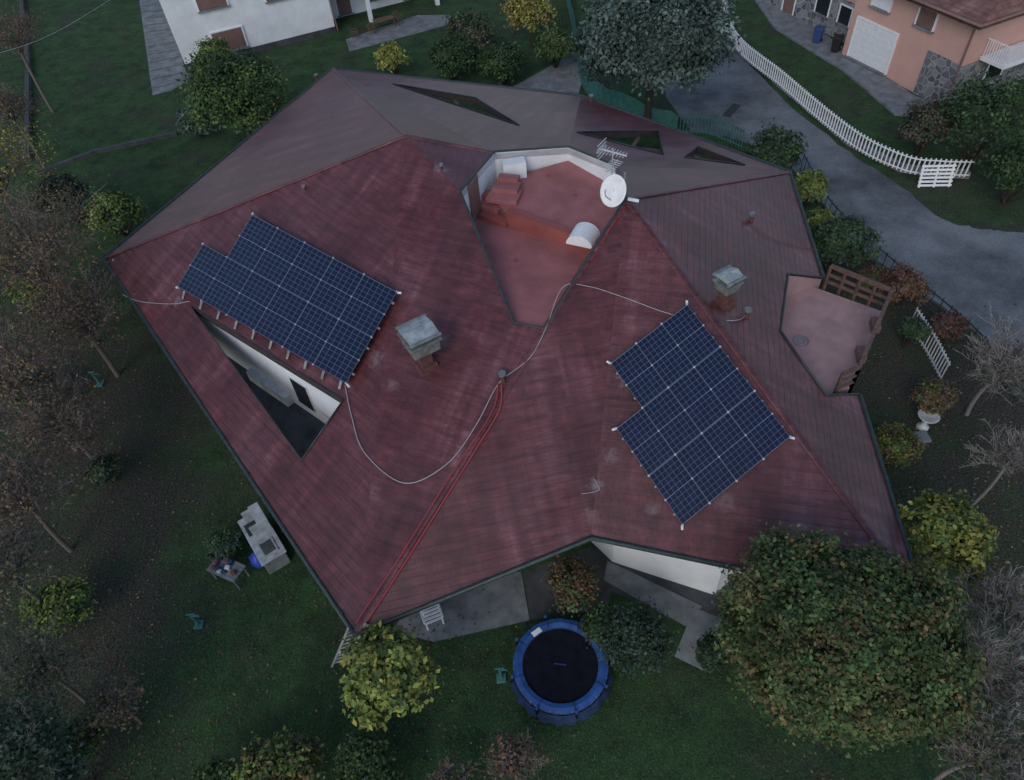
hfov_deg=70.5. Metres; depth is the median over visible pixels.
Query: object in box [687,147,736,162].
opening fascia
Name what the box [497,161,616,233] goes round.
terrace platform
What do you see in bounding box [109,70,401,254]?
roof
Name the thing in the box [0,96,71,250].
bare tree
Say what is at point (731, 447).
solar panel array
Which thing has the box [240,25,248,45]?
window jamb
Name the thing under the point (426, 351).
chimney west head
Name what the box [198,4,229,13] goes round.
window sill
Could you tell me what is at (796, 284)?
balcony wall
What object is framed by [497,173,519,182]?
terrace upper step
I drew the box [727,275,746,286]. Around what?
chimney east cowl roll
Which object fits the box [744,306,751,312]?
vent cap
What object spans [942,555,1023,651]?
bare tree
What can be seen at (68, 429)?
bare tree
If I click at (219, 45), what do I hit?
shrub
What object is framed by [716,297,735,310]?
chimney east base flashing
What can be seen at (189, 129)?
shrub
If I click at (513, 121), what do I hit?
opening flashing
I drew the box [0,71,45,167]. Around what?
bare tree
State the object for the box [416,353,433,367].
chimney west shaft
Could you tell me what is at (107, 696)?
bare tree
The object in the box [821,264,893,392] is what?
balcony railing
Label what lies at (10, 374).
bare tree
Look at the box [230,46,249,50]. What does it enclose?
window sill
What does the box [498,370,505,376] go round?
vent cap
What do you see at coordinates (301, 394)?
loggia window
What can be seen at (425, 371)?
chimney west base flashing
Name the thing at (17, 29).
bare tree
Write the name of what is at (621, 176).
ridge caps
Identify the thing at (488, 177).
terrace wall
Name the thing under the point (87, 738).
hedge shrub
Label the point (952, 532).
yellow leaf tree
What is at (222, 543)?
shrub
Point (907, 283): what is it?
shrub
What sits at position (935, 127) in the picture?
shrub
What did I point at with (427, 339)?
chimney west cowl roll
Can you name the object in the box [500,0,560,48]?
yellow tree
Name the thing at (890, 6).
window jamb
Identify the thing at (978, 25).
eave gutter
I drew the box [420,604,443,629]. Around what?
white garden chair
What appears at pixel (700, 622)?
paving slab
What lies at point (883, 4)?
window
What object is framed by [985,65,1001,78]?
window
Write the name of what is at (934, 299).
road kerb
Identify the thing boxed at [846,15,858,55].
garage door jamb
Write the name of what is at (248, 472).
gutter brackets
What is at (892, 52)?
garage door jamb
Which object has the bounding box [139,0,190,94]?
garden path
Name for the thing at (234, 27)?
window head
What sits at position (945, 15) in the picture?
roof soffit
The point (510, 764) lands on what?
shrub
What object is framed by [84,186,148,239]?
shrub
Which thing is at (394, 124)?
ridge caps
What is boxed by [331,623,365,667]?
ladder
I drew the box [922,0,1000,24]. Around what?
roof
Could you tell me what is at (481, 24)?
shrub
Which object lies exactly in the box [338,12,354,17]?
window sill
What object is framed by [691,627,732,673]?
shrub
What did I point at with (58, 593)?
hedge shrub
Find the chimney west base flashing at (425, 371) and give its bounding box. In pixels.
[412,356,437,376]
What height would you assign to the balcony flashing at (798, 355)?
1.816 m
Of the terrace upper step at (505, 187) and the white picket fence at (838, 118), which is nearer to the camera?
the terrace upper step at (505, 187)
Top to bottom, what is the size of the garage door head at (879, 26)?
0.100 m
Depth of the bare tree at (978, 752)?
16.70 m
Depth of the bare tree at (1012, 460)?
23.38 m
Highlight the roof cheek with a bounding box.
[408,137,490,189]
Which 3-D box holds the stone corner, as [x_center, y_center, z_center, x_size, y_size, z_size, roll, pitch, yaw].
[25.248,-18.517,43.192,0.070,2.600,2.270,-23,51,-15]
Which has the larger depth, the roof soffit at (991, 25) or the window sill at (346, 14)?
the window sill at (346, 14)
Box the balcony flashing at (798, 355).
[780,273,858,395]
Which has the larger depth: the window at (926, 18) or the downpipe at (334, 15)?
the downpipe at (334, 15)
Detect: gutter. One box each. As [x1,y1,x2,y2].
[101,67,914,637]
[913,0,1023,27]
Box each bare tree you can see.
[0,0,66,112]
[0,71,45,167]
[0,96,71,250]
[0,152,137,358]
[0,299,79,451]
[0,362,129,475]
[0,428,95,552]
[0,508,81,640]
[0,608,109,715]
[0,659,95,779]
[3,256,144,377]
[65,669,157,742]
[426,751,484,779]
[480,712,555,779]
[916,691,1023,779]
[932,583,1023,758]
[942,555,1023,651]
[952,300,1023,415]
[960,417,1023,504]
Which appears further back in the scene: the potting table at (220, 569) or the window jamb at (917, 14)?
the window jamb at (917, 14)
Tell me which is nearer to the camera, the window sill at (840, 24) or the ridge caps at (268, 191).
the ridge caps at (268, 191)
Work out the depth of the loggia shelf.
27.96 m
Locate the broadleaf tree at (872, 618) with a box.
[709,517,997,757]
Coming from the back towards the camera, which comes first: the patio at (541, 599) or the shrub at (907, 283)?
the shrub at (907, 283)
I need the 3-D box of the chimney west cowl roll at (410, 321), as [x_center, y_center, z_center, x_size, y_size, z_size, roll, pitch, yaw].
[-3.161,-2.124,22.637,0.994,0.120,0.605,-6,48,0]
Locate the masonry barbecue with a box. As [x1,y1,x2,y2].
[237,502,290,573]
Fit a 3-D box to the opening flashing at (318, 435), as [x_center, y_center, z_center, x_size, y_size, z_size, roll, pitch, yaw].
[-9.032,-0.754,25.942,6.738,1.156,7.776,-6,48,0]
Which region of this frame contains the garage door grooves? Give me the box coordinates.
[855,22,893,70]
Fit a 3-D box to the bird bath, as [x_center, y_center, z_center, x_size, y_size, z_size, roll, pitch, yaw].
[15.740,1.343,27.711,1.100,0.740,1.150,-6,48,0]
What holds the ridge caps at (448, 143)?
attached to the roof at (443, 279)
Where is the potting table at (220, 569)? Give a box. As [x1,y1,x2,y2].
[207,557,249,589]
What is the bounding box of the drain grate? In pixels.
[722,103,739,116]
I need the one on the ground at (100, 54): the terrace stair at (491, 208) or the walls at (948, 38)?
the walls at (948, 38)
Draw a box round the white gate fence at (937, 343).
[913,307,950,377]
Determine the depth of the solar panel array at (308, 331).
26.04 m
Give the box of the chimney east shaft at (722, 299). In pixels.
[717,291,733,304]
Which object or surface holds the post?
on the ground at (100, 54)
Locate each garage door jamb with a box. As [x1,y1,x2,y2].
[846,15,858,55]
[884,33,899,74]
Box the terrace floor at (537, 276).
[474,215,586,326]
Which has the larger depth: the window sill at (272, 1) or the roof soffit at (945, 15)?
the window sill at (272, 1)
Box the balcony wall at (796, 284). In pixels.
[786,276,820,297]
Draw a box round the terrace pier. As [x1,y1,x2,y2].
[501,156,526,178]
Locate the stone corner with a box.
[913,50,958,103]
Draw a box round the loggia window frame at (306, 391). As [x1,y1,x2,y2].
[288,375,316,412]
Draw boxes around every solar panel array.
[175,212,401,387]
[606,300,794,529]
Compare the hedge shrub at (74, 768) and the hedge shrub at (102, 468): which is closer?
the hedge shrub at (74, 768)
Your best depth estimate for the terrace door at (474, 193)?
26.68 m
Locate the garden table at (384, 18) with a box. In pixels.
[372,15,395,31]
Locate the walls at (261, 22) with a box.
[159,0,407,63]
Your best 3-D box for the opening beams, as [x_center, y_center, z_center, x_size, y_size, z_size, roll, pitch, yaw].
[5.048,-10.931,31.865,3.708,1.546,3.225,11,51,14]
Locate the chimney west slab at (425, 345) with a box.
[397,332,441,353]
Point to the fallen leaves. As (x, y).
(410, 620)
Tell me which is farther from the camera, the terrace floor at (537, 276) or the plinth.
the plinth
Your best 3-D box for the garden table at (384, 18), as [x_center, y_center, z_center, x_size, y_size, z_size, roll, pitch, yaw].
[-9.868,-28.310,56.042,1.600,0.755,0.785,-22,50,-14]
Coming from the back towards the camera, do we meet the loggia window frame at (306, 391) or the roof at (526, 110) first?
the roof at (526, 110)
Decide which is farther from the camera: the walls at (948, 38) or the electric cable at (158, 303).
the walls at (948, 38)
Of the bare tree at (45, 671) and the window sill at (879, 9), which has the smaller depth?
the bare tree at (45, 671)
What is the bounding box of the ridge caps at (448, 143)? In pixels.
[406,134,494,153]
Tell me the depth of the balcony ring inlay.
26.05 m
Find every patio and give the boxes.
[394,571,528,641]
[522,547,732,625]
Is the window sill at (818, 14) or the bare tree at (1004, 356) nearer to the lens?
the bare tree at (1004, 356)
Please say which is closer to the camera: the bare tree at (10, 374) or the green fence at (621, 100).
the bare tree at (10, 374)
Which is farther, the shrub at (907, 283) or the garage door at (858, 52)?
the garage door at (858, 52)
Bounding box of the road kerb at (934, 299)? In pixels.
[750,142,1023,369]
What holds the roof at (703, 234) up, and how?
on the eave fascia at (687, 560)
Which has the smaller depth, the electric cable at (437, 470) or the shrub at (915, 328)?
the electric cable at (437, 470)
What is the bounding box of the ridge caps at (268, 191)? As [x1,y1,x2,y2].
[104,134,405,258]
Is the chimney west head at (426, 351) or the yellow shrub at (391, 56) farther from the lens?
the yellow shrub at (391, 56)
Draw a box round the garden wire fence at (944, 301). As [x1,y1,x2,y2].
[800,152,1023,402]
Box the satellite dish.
[600,172,638,206]
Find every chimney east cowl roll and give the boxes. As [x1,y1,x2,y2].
[712,264,730,275]
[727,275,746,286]
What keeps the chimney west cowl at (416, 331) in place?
on the chimney west head at (426, 351)
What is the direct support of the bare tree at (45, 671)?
on the ground at (100, 54)
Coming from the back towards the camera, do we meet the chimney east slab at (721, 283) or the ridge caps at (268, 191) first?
the ridge caps at (268, 191)
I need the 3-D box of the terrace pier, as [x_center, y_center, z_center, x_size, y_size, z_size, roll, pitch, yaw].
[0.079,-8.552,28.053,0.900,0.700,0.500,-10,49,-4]
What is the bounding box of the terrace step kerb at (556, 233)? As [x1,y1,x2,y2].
[506,207,596,254]
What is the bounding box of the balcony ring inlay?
[792,335,808,346]
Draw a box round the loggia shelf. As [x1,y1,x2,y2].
[246,368,293,406]
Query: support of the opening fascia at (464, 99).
attached to the roof
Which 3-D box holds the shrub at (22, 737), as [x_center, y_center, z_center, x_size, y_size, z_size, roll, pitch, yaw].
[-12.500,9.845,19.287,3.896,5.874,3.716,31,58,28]
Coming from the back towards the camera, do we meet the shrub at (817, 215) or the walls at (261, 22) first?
the walls at (261, 22)
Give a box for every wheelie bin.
[813,25,825,42]
[831,33,844,51]
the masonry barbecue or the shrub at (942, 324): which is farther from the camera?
the shrub at (942, 324)
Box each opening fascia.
[192,307,341,401]
[403,86,511,121]
[586,131,662,152]
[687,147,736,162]
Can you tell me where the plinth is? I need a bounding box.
[185,26,335,69]
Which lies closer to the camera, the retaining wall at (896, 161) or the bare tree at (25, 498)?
the bare tree at (25, 498)
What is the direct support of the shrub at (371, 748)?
on the ground at (100, 54)
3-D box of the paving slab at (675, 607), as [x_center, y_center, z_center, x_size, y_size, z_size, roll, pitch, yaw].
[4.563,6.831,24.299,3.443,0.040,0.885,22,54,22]
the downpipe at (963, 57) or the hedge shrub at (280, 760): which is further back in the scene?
the downpipe at (963, 57)
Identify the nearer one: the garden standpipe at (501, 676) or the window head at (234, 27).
the garden standpipe at (501, 676)
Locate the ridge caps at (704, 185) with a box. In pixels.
[627,171,789,198]
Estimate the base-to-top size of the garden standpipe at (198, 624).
0.860 m
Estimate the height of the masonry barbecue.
1.500 m
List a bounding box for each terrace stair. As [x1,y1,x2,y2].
[478,210,507,227]
[479,200,499,214]
[481,190,488,200]
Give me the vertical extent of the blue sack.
0.680 m
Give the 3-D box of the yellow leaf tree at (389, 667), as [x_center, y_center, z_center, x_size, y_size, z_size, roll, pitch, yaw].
[-3.285,8.463,20.761,2.878,4.296,3.128,-6,48,0]
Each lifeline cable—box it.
[355,384,498,622]
[362,385,502,628]
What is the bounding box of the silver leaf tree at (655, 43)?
[558,0,747,118]
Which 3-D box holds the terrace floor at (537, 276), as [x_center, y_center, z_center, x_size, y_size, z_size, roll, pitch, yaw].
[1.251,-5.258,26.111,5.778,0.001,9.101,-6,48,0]
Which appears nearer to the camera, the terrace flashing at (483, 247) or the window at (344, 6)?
the terrace flashing at (483, 247)
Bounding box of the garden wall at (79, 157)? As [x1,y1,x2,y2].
[37,131,177,174]
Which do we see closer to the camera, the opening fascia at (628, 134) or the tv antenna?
the tv antenna
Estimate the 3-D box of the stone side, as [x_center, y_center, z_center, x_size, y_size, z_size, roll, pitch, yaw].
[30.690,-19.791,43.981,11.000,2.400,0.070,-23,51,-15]
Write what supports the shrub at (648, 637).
on the ground at (100, 54)
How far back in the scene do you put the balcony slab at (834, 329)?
26.35 m
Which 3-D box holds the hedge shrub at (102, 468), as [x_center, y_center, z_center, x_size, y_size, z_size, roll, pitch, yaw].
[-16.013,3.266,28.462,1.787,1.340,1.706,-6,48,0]
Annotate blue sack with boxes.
[248,552,263,568]
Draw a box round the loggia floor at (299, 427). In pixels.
[227,356,324,457]
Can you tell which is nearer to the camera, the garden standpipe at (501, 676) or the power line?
the garden standpipe at (501, 676)
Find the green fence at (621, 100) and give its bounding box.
[566,0,677,127]
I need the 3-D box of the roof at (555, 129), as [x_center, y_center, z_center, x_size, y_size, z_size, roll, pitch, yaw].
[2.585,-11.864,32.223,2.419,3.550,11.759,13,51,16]
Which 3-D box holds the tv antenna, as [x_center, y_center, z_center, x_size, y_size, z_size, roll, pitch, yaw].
[3.281,-7.132,23.796,0.993,2.010,0.796,16,52,18]
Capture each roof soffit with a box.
[906,0,980,29]
[979,14,1023,30]
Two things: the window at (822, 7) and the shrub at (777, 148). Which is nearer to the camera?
the shrub at (777, 148)
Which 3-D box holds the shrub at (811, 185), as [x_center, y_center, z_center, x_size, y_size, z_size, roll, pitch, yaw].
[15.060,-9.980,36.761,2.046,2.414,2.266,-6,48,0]
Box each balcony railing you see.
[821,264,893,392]
[982,38,1023,65]
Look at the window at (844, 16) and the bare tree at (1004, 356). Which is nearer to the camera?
the bare tree at (1004, 356)
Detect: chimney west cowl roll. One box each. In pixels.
[395,314,426,330]
[409,332,441,348]
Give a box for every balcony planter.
[854,345,866,363]
[869,316,880,333]
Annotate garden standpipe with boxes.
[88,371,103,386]
[185,613,204,628]
[495,667,507,683]
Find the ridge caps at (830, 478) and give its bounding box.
[626,200,891,558]
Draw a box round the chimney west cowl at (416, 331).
[397,316,438,345]
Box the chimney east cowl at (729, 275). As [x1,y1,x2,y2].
[715,267,742,283]
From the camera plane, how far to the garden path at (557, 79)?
49.03 m
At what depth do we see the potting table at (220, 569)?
25.13 m
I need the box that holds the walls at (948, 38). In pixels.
[842,0,1023,91]
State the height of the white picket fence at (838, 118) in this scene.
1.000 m
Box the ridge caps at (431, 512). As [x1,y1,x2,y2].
[354,199,627,631]
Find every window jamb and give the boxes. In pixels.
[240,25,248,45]
[827,0,831,17]
[836,3,841,21]
[888,0,893,12]
[914,6,920,23]
[931,14,939,31]
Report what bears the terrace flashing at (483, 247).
attached to the terrace fascia at (481, 171)
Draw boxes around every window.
[196,0,226,10]
[211,27,246,48]
[289,378,313,410]
[336,0,351,14]
[815,0,830,16]
[837,5,851,25]
[872,0,890,11]
[916,7,936,30]
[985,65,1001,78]
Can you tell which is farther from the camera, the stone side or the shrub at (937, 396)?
the stone side
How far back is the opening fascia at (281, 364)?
26.17 m
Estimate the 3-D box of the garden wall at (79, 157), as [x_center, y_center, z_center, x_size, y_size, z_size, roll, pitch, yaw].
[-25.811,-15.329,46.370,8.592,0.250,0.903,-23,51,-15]
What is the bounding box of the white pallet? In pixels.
[917,164,956,187]
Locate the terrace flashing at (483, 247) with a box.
[459,145,626,329]
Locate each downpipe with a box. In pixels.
[330,0,338,30]
[946,29,975,100]
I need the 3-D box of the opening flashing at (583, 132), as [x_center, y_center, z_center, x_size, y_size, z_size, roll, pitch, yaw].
[4.836,-10.984,31.739,4.233,1.948,4.252,-6,48,0]
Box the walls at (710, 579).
[318,410,740,593]
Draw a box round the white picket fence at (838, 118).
[722,0,974,176]
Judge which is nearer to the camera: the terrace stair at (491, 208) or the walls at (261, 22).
the terrace stair at (491, 208)
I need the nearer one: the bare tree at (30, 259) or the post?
the bare tree at (30, 259)
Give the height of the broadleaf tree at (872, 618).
7.636 m
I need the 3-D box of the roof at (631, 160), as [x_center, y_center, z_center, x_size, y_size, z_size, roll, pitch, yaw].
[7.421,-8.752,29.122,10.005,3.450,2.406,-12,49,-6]
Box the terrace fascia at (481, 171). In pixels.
[462,148,613,195]
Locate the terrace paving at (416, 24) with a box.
[346,15,450,51]
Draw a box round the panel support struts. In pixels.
[181,290,341,388]
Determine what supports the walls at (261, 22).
on the ground at (100, 54)
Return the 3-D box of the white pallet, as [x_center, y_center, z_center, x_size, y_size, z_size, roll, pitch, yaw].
[22.252,-11.228,38.005,1.700,1.200,0.120,0,31,5]
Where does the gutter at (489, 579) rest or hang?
attached to the eave fascia at (687, 560)
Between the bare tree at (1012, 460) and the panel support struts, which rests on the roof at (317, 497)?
the panel support struts
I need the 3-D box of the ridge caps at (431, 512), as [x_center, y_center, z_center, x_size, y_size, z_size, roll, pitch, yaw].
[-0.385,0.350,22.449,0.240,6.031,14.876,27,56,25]
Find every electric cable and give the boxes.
[124,295,189,303]
[345,381,500,483]
[506,283,744,375]
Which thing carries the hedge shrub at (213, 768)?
on the ground at (100, 54)
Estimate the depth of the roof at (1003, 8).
39.31 m
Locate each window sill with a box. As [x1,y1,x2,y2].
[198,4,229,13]
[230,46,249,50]
[265,0,280,3]
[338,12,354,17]
[812,11,827,18]
[834,21,848,28]
[868,5,889,14]
[912,23,933,33]
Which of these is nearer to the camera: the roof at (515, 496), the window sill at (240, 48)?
the roof at (515, 496)
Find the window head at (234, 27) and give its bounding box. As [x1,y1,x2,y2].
[210,25,240,33]
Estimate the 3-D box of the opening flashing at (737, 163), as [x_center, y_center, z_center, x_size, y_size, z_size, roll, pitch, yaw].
[8.553,-10.423,31.433,2.820,0.955,2.222,-6,48,0]
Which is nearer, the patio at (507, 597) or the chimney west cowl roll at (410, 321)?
the chimney west cowl roll at (410, 321)
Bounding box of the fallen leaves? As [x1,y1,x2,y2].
[0,2,1023,779]
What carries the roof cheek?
on the roof at (443, 279)
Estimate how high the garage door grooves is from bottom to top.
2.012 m
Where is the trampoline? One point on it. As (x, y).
(560, 675)
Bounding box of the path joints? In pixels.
[144,4,180,87]
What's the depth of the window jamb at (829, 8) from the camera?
49.90 m
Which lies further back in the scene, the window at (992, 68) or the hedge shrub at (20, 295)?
the window at (992, 68)
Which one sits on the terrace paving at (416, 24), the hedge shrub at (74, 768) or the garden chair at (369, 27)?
the garden chair at (369, 27)
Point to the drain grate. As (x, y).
(731, 109)
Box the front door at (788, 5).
[782,0,794,14]
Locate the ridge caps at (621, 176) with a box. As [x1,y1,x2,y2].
[614,166,627,197]
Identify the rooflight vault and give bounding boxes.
[566,222,599,248]
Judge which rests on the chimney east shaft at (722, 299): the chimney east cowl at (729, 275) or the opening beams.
the chimney east cowl at (729, 275)
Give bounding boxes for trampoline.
[510,615,613,726]
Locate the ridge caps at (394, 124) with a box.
[332,68,407,134]
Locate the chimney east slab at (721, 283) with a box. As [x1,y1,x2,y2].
[712,277,743,291]
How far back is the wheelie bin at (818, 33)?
49.27 m
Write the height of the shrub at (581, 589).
2.226 m
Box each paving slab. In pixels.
[604,561,701,625]
[675,608,721,669]
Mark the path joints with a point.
(161, 44)
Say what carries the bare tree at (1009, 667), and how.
on the ground at (100, 54)
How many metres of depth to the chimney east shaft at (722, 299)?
23.09 m
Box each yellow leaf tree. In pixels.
[339,620,443,731]
[898,488,1001,589]
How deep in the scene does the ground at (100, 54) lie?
27.64 m
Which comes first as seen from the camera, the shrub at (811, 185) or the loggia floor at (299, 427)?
the loggia floor at (299, 427)
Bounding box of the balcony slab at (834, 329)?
[782,287,880,393]
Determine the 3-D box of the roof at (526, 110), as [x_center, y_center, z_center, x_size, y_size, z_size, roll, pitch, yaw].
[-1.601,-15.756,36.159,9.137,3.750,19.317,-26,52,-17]
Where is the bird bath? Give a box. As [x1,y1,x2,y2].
[908,408,940,442]
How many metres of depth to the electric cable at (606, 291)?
23.08 m
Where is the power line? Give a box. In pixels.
[0,0,108,52]
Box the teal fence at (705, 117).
[677,114,744,147]
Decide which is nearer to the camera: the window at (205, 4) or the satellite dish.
the satellite dish
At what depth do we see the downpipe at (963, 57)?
41.23 m
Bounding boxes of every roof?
[106,137,405,628]
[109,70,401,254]
[336,69,580,149]
[341,73,488,149]
[357,137,540,624]
[362,206,624,629]
[499,97,580,149]
[577,148,781,171]
[591,205,877,567]
[631,173,916,586]
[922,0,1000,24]
[983,0,1023,23]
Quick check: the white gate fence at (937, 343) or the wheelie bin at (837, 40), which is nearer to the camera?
the white gate fence at (937, 343)
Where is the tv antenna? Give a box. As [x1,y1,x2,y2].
[596,137,626,173]
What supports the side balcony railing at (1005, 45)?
on the side balcony at (994, 63)
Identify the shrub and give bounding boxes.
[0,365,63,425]
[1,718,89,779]
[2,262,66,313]
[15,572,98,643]
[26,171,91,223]
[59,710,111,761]
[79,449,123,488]
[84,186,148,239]
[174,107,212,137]
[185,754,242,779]
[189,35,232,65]
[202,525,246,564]
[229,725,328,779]
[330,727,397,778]
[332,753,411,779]
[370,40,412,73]
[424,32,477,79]
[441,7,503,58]
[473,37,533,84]
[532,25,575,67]
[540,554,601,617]
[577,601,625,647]
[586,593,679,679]
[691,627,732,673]
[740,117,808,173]
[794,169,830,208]
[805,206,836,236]
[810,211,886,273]
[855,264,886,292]
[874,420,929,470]
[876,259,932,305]
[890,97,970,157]
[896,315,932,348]
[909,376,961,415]
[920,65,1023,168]
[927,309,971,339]
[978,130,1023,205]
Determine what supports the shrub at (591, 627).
on the ground at (100, 54)
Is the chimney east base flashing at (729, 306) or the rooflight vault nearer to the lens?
the chimney east base flashing at (729, 306)
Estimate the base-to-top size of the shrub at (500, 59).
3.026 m
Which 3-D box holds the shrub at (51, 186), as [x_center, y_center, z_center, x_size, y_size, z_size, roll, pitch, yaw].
[-24.797,-10.510,40.180,3.293,3.233,3.500,-6,48,0]
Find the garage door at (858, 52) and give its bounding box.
[848,18,896,72]
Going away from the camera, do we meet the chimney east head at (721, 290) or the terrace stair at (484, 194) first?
the chimney east head at (721, 290)
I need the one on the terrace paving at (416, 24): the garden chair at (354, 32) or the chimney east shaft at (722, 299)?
the garden chair at (354, 32)
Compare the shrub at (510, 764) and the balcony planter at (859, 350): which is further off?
the balcony planter at (859, 350)
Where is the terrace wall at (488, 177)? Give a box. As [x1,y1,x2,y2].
[462,148,615,215]
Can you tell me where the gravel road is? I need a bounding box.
[665,0,1023,362]
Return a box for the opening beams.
[632,137,660,152]
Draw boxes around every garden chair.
[348,26,358,39]
[366,23,375,33]
[392,10,403,25]
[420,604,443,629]
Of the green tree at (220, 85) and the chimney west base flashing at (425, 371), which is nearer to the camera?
the chimney west base flashing at (425, 371)
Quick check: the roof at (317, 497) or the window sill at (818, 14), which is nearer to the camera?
the roof at (317, 497)
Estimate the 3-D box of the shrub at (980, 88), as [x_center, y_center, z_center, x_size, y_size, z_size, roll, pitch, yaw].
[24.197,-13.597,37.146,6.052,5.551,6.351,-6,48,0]
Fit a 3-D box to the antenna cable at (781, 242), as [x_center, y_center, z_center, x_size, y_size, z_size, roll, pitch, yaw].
[10.507,-5.735,27.820,2.837,1.704,0.442,-8,48,-2]
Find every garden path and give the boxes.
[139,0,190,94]
[513,52,585,93]
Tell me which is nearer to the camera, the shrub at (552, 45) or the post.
the shrub at (552, 45)
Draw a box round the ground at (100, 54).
[0,0,1023,779]
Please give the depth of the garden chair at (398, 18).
56.38 m
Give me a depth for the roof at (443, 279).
23.29 m
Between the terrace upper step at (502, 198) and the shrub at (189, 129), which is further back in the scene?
the shrub at (189, 129)
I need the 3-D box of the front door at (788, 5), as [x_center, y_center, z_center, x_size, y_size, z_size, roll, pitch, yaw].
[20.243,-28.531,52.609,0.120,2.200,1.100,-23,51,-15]
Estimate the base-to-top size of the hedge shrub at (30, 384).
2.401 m
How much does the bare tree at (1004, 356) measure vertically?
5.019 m
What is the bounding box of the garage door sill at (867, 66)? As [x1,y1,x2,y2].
[844,55,886,76]
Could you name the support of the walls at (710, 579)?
on the ground at (100, 54)
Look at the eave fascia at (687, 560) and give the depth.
27.93 m
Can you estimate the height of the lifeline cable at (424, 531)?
3.191 m
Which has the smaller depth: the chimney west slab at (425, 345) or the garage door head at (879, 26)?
the chimney west slab at (425, 345)
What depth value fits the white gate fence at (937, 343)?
29.87 m
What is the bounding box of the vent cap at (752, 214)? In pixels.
[749,211,755,216]
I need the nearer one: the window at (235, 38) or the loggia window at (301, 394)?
the loggia window at (301, 394)
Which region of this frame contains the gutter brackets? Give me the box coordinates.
[110,70,789,637]
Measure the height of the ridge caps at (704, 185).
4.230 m
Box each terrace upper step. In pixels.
[485,187,522,205]
[491,179,521,194]
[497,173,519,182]
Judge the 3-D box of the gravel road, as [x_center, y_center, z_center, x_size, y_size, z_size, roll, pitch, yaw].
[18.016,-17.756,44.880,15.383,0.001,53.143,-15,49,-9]
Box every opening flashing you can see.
[190,306,343,460]
[393,83,518,124]
[577,129,663,154]
[684,146,744,164]
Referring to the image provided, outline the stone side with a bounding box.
[948,60,1023,101]
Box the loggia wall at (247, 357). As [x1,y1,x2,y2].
[197,314,339,421]
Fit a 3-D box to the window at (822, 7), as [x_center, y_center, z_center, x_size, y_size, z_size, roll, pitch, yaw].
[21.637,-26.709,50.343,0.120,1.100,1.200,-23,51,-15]
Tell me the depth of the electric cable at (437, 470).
22.41 m
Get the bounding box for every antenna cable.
[591,206,625,259]
[752,224,812,249]
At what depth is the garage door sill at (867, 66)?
47.04 m
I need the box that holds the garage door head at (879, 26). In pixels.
[858,16,897,34]
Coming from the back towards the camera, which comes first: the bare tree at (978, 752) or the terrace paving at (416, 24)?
the terrace paving at (416, 24)
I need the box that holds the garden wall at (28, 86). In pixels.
[19,0,31,162]
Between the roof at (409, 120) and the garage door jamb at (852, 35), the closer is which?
the roof at (409, 120)
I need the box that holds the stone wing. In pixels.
[762,0,854,42]
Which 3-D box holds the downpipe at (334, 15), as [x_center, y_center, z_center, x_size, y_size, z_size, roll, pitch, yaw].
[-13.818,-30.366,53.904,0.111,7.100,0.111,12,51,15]
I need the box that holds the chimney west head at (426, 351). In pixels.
[401,340,440,360]
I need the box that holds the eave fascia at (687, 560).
[113,110,909,571]
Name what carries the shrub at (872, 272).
on the ground at (100, 54)
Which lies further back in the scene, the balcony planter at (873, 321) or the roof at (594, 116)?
the roof at (594, 116)
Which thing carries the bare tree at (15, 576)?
on the ground at (100, 54)
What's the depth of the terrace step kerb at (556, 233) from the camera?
26.10 m
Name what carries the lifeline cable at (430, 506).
attached to the roof at (443, 279)
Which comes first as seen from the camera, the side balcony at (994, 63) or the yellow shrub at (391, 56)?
the side balcony at (994, 63)
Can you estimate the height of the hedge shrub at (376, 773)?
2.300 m
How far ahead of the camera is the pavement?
47.73 m
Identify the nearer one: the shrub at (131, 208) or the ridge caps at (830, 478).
the ridge caps at (830, 478)
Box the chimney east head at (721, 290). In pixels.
[714,282,740,296]
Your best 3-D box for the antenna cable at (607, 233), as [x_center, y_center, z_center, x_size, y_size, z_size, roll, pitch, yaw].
[3.146,-5.129,23.675,0.073,0.856,2.078,27,56,25]
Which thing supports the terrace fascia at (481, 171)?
on the terrace floor at (537, 276)
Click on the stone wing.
(803, 9)
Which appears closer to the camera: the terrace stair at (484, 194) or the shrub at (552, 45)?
the terrace stair at (484, 194)
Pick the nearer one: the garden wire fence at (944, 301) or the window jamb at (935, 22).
the garden wire fence at (944, 301)
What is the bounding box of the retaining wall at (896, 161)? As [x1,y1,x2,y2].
[726,0,970,178]
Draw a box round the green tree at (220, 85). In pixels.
[175,43,293,136]
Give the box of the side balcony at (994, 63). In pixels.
[979,41,1023,69]
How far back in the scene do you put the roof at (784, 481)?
21.73 m
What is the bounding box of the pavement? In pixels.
[754,0,939,115]
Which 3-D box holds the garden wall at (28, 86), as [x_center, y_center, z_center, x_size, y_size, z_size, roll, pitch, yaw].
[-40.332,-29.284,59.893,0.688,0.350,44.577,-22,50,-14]
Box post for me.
[365,0,372,22]
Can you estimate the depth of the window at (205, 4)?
51.63 m
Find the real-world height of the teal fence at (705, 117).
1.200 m
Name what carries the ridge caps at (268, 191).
attached to the roof at (330, 117)
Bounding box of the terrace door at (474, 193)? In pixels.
[468,174,480,220]
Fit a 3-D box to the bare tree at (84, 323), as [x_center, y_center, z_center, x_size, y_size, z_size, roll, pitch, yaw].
[-18.246,-2.610,30.626,6.110,6.114,5.995,29,57,27]

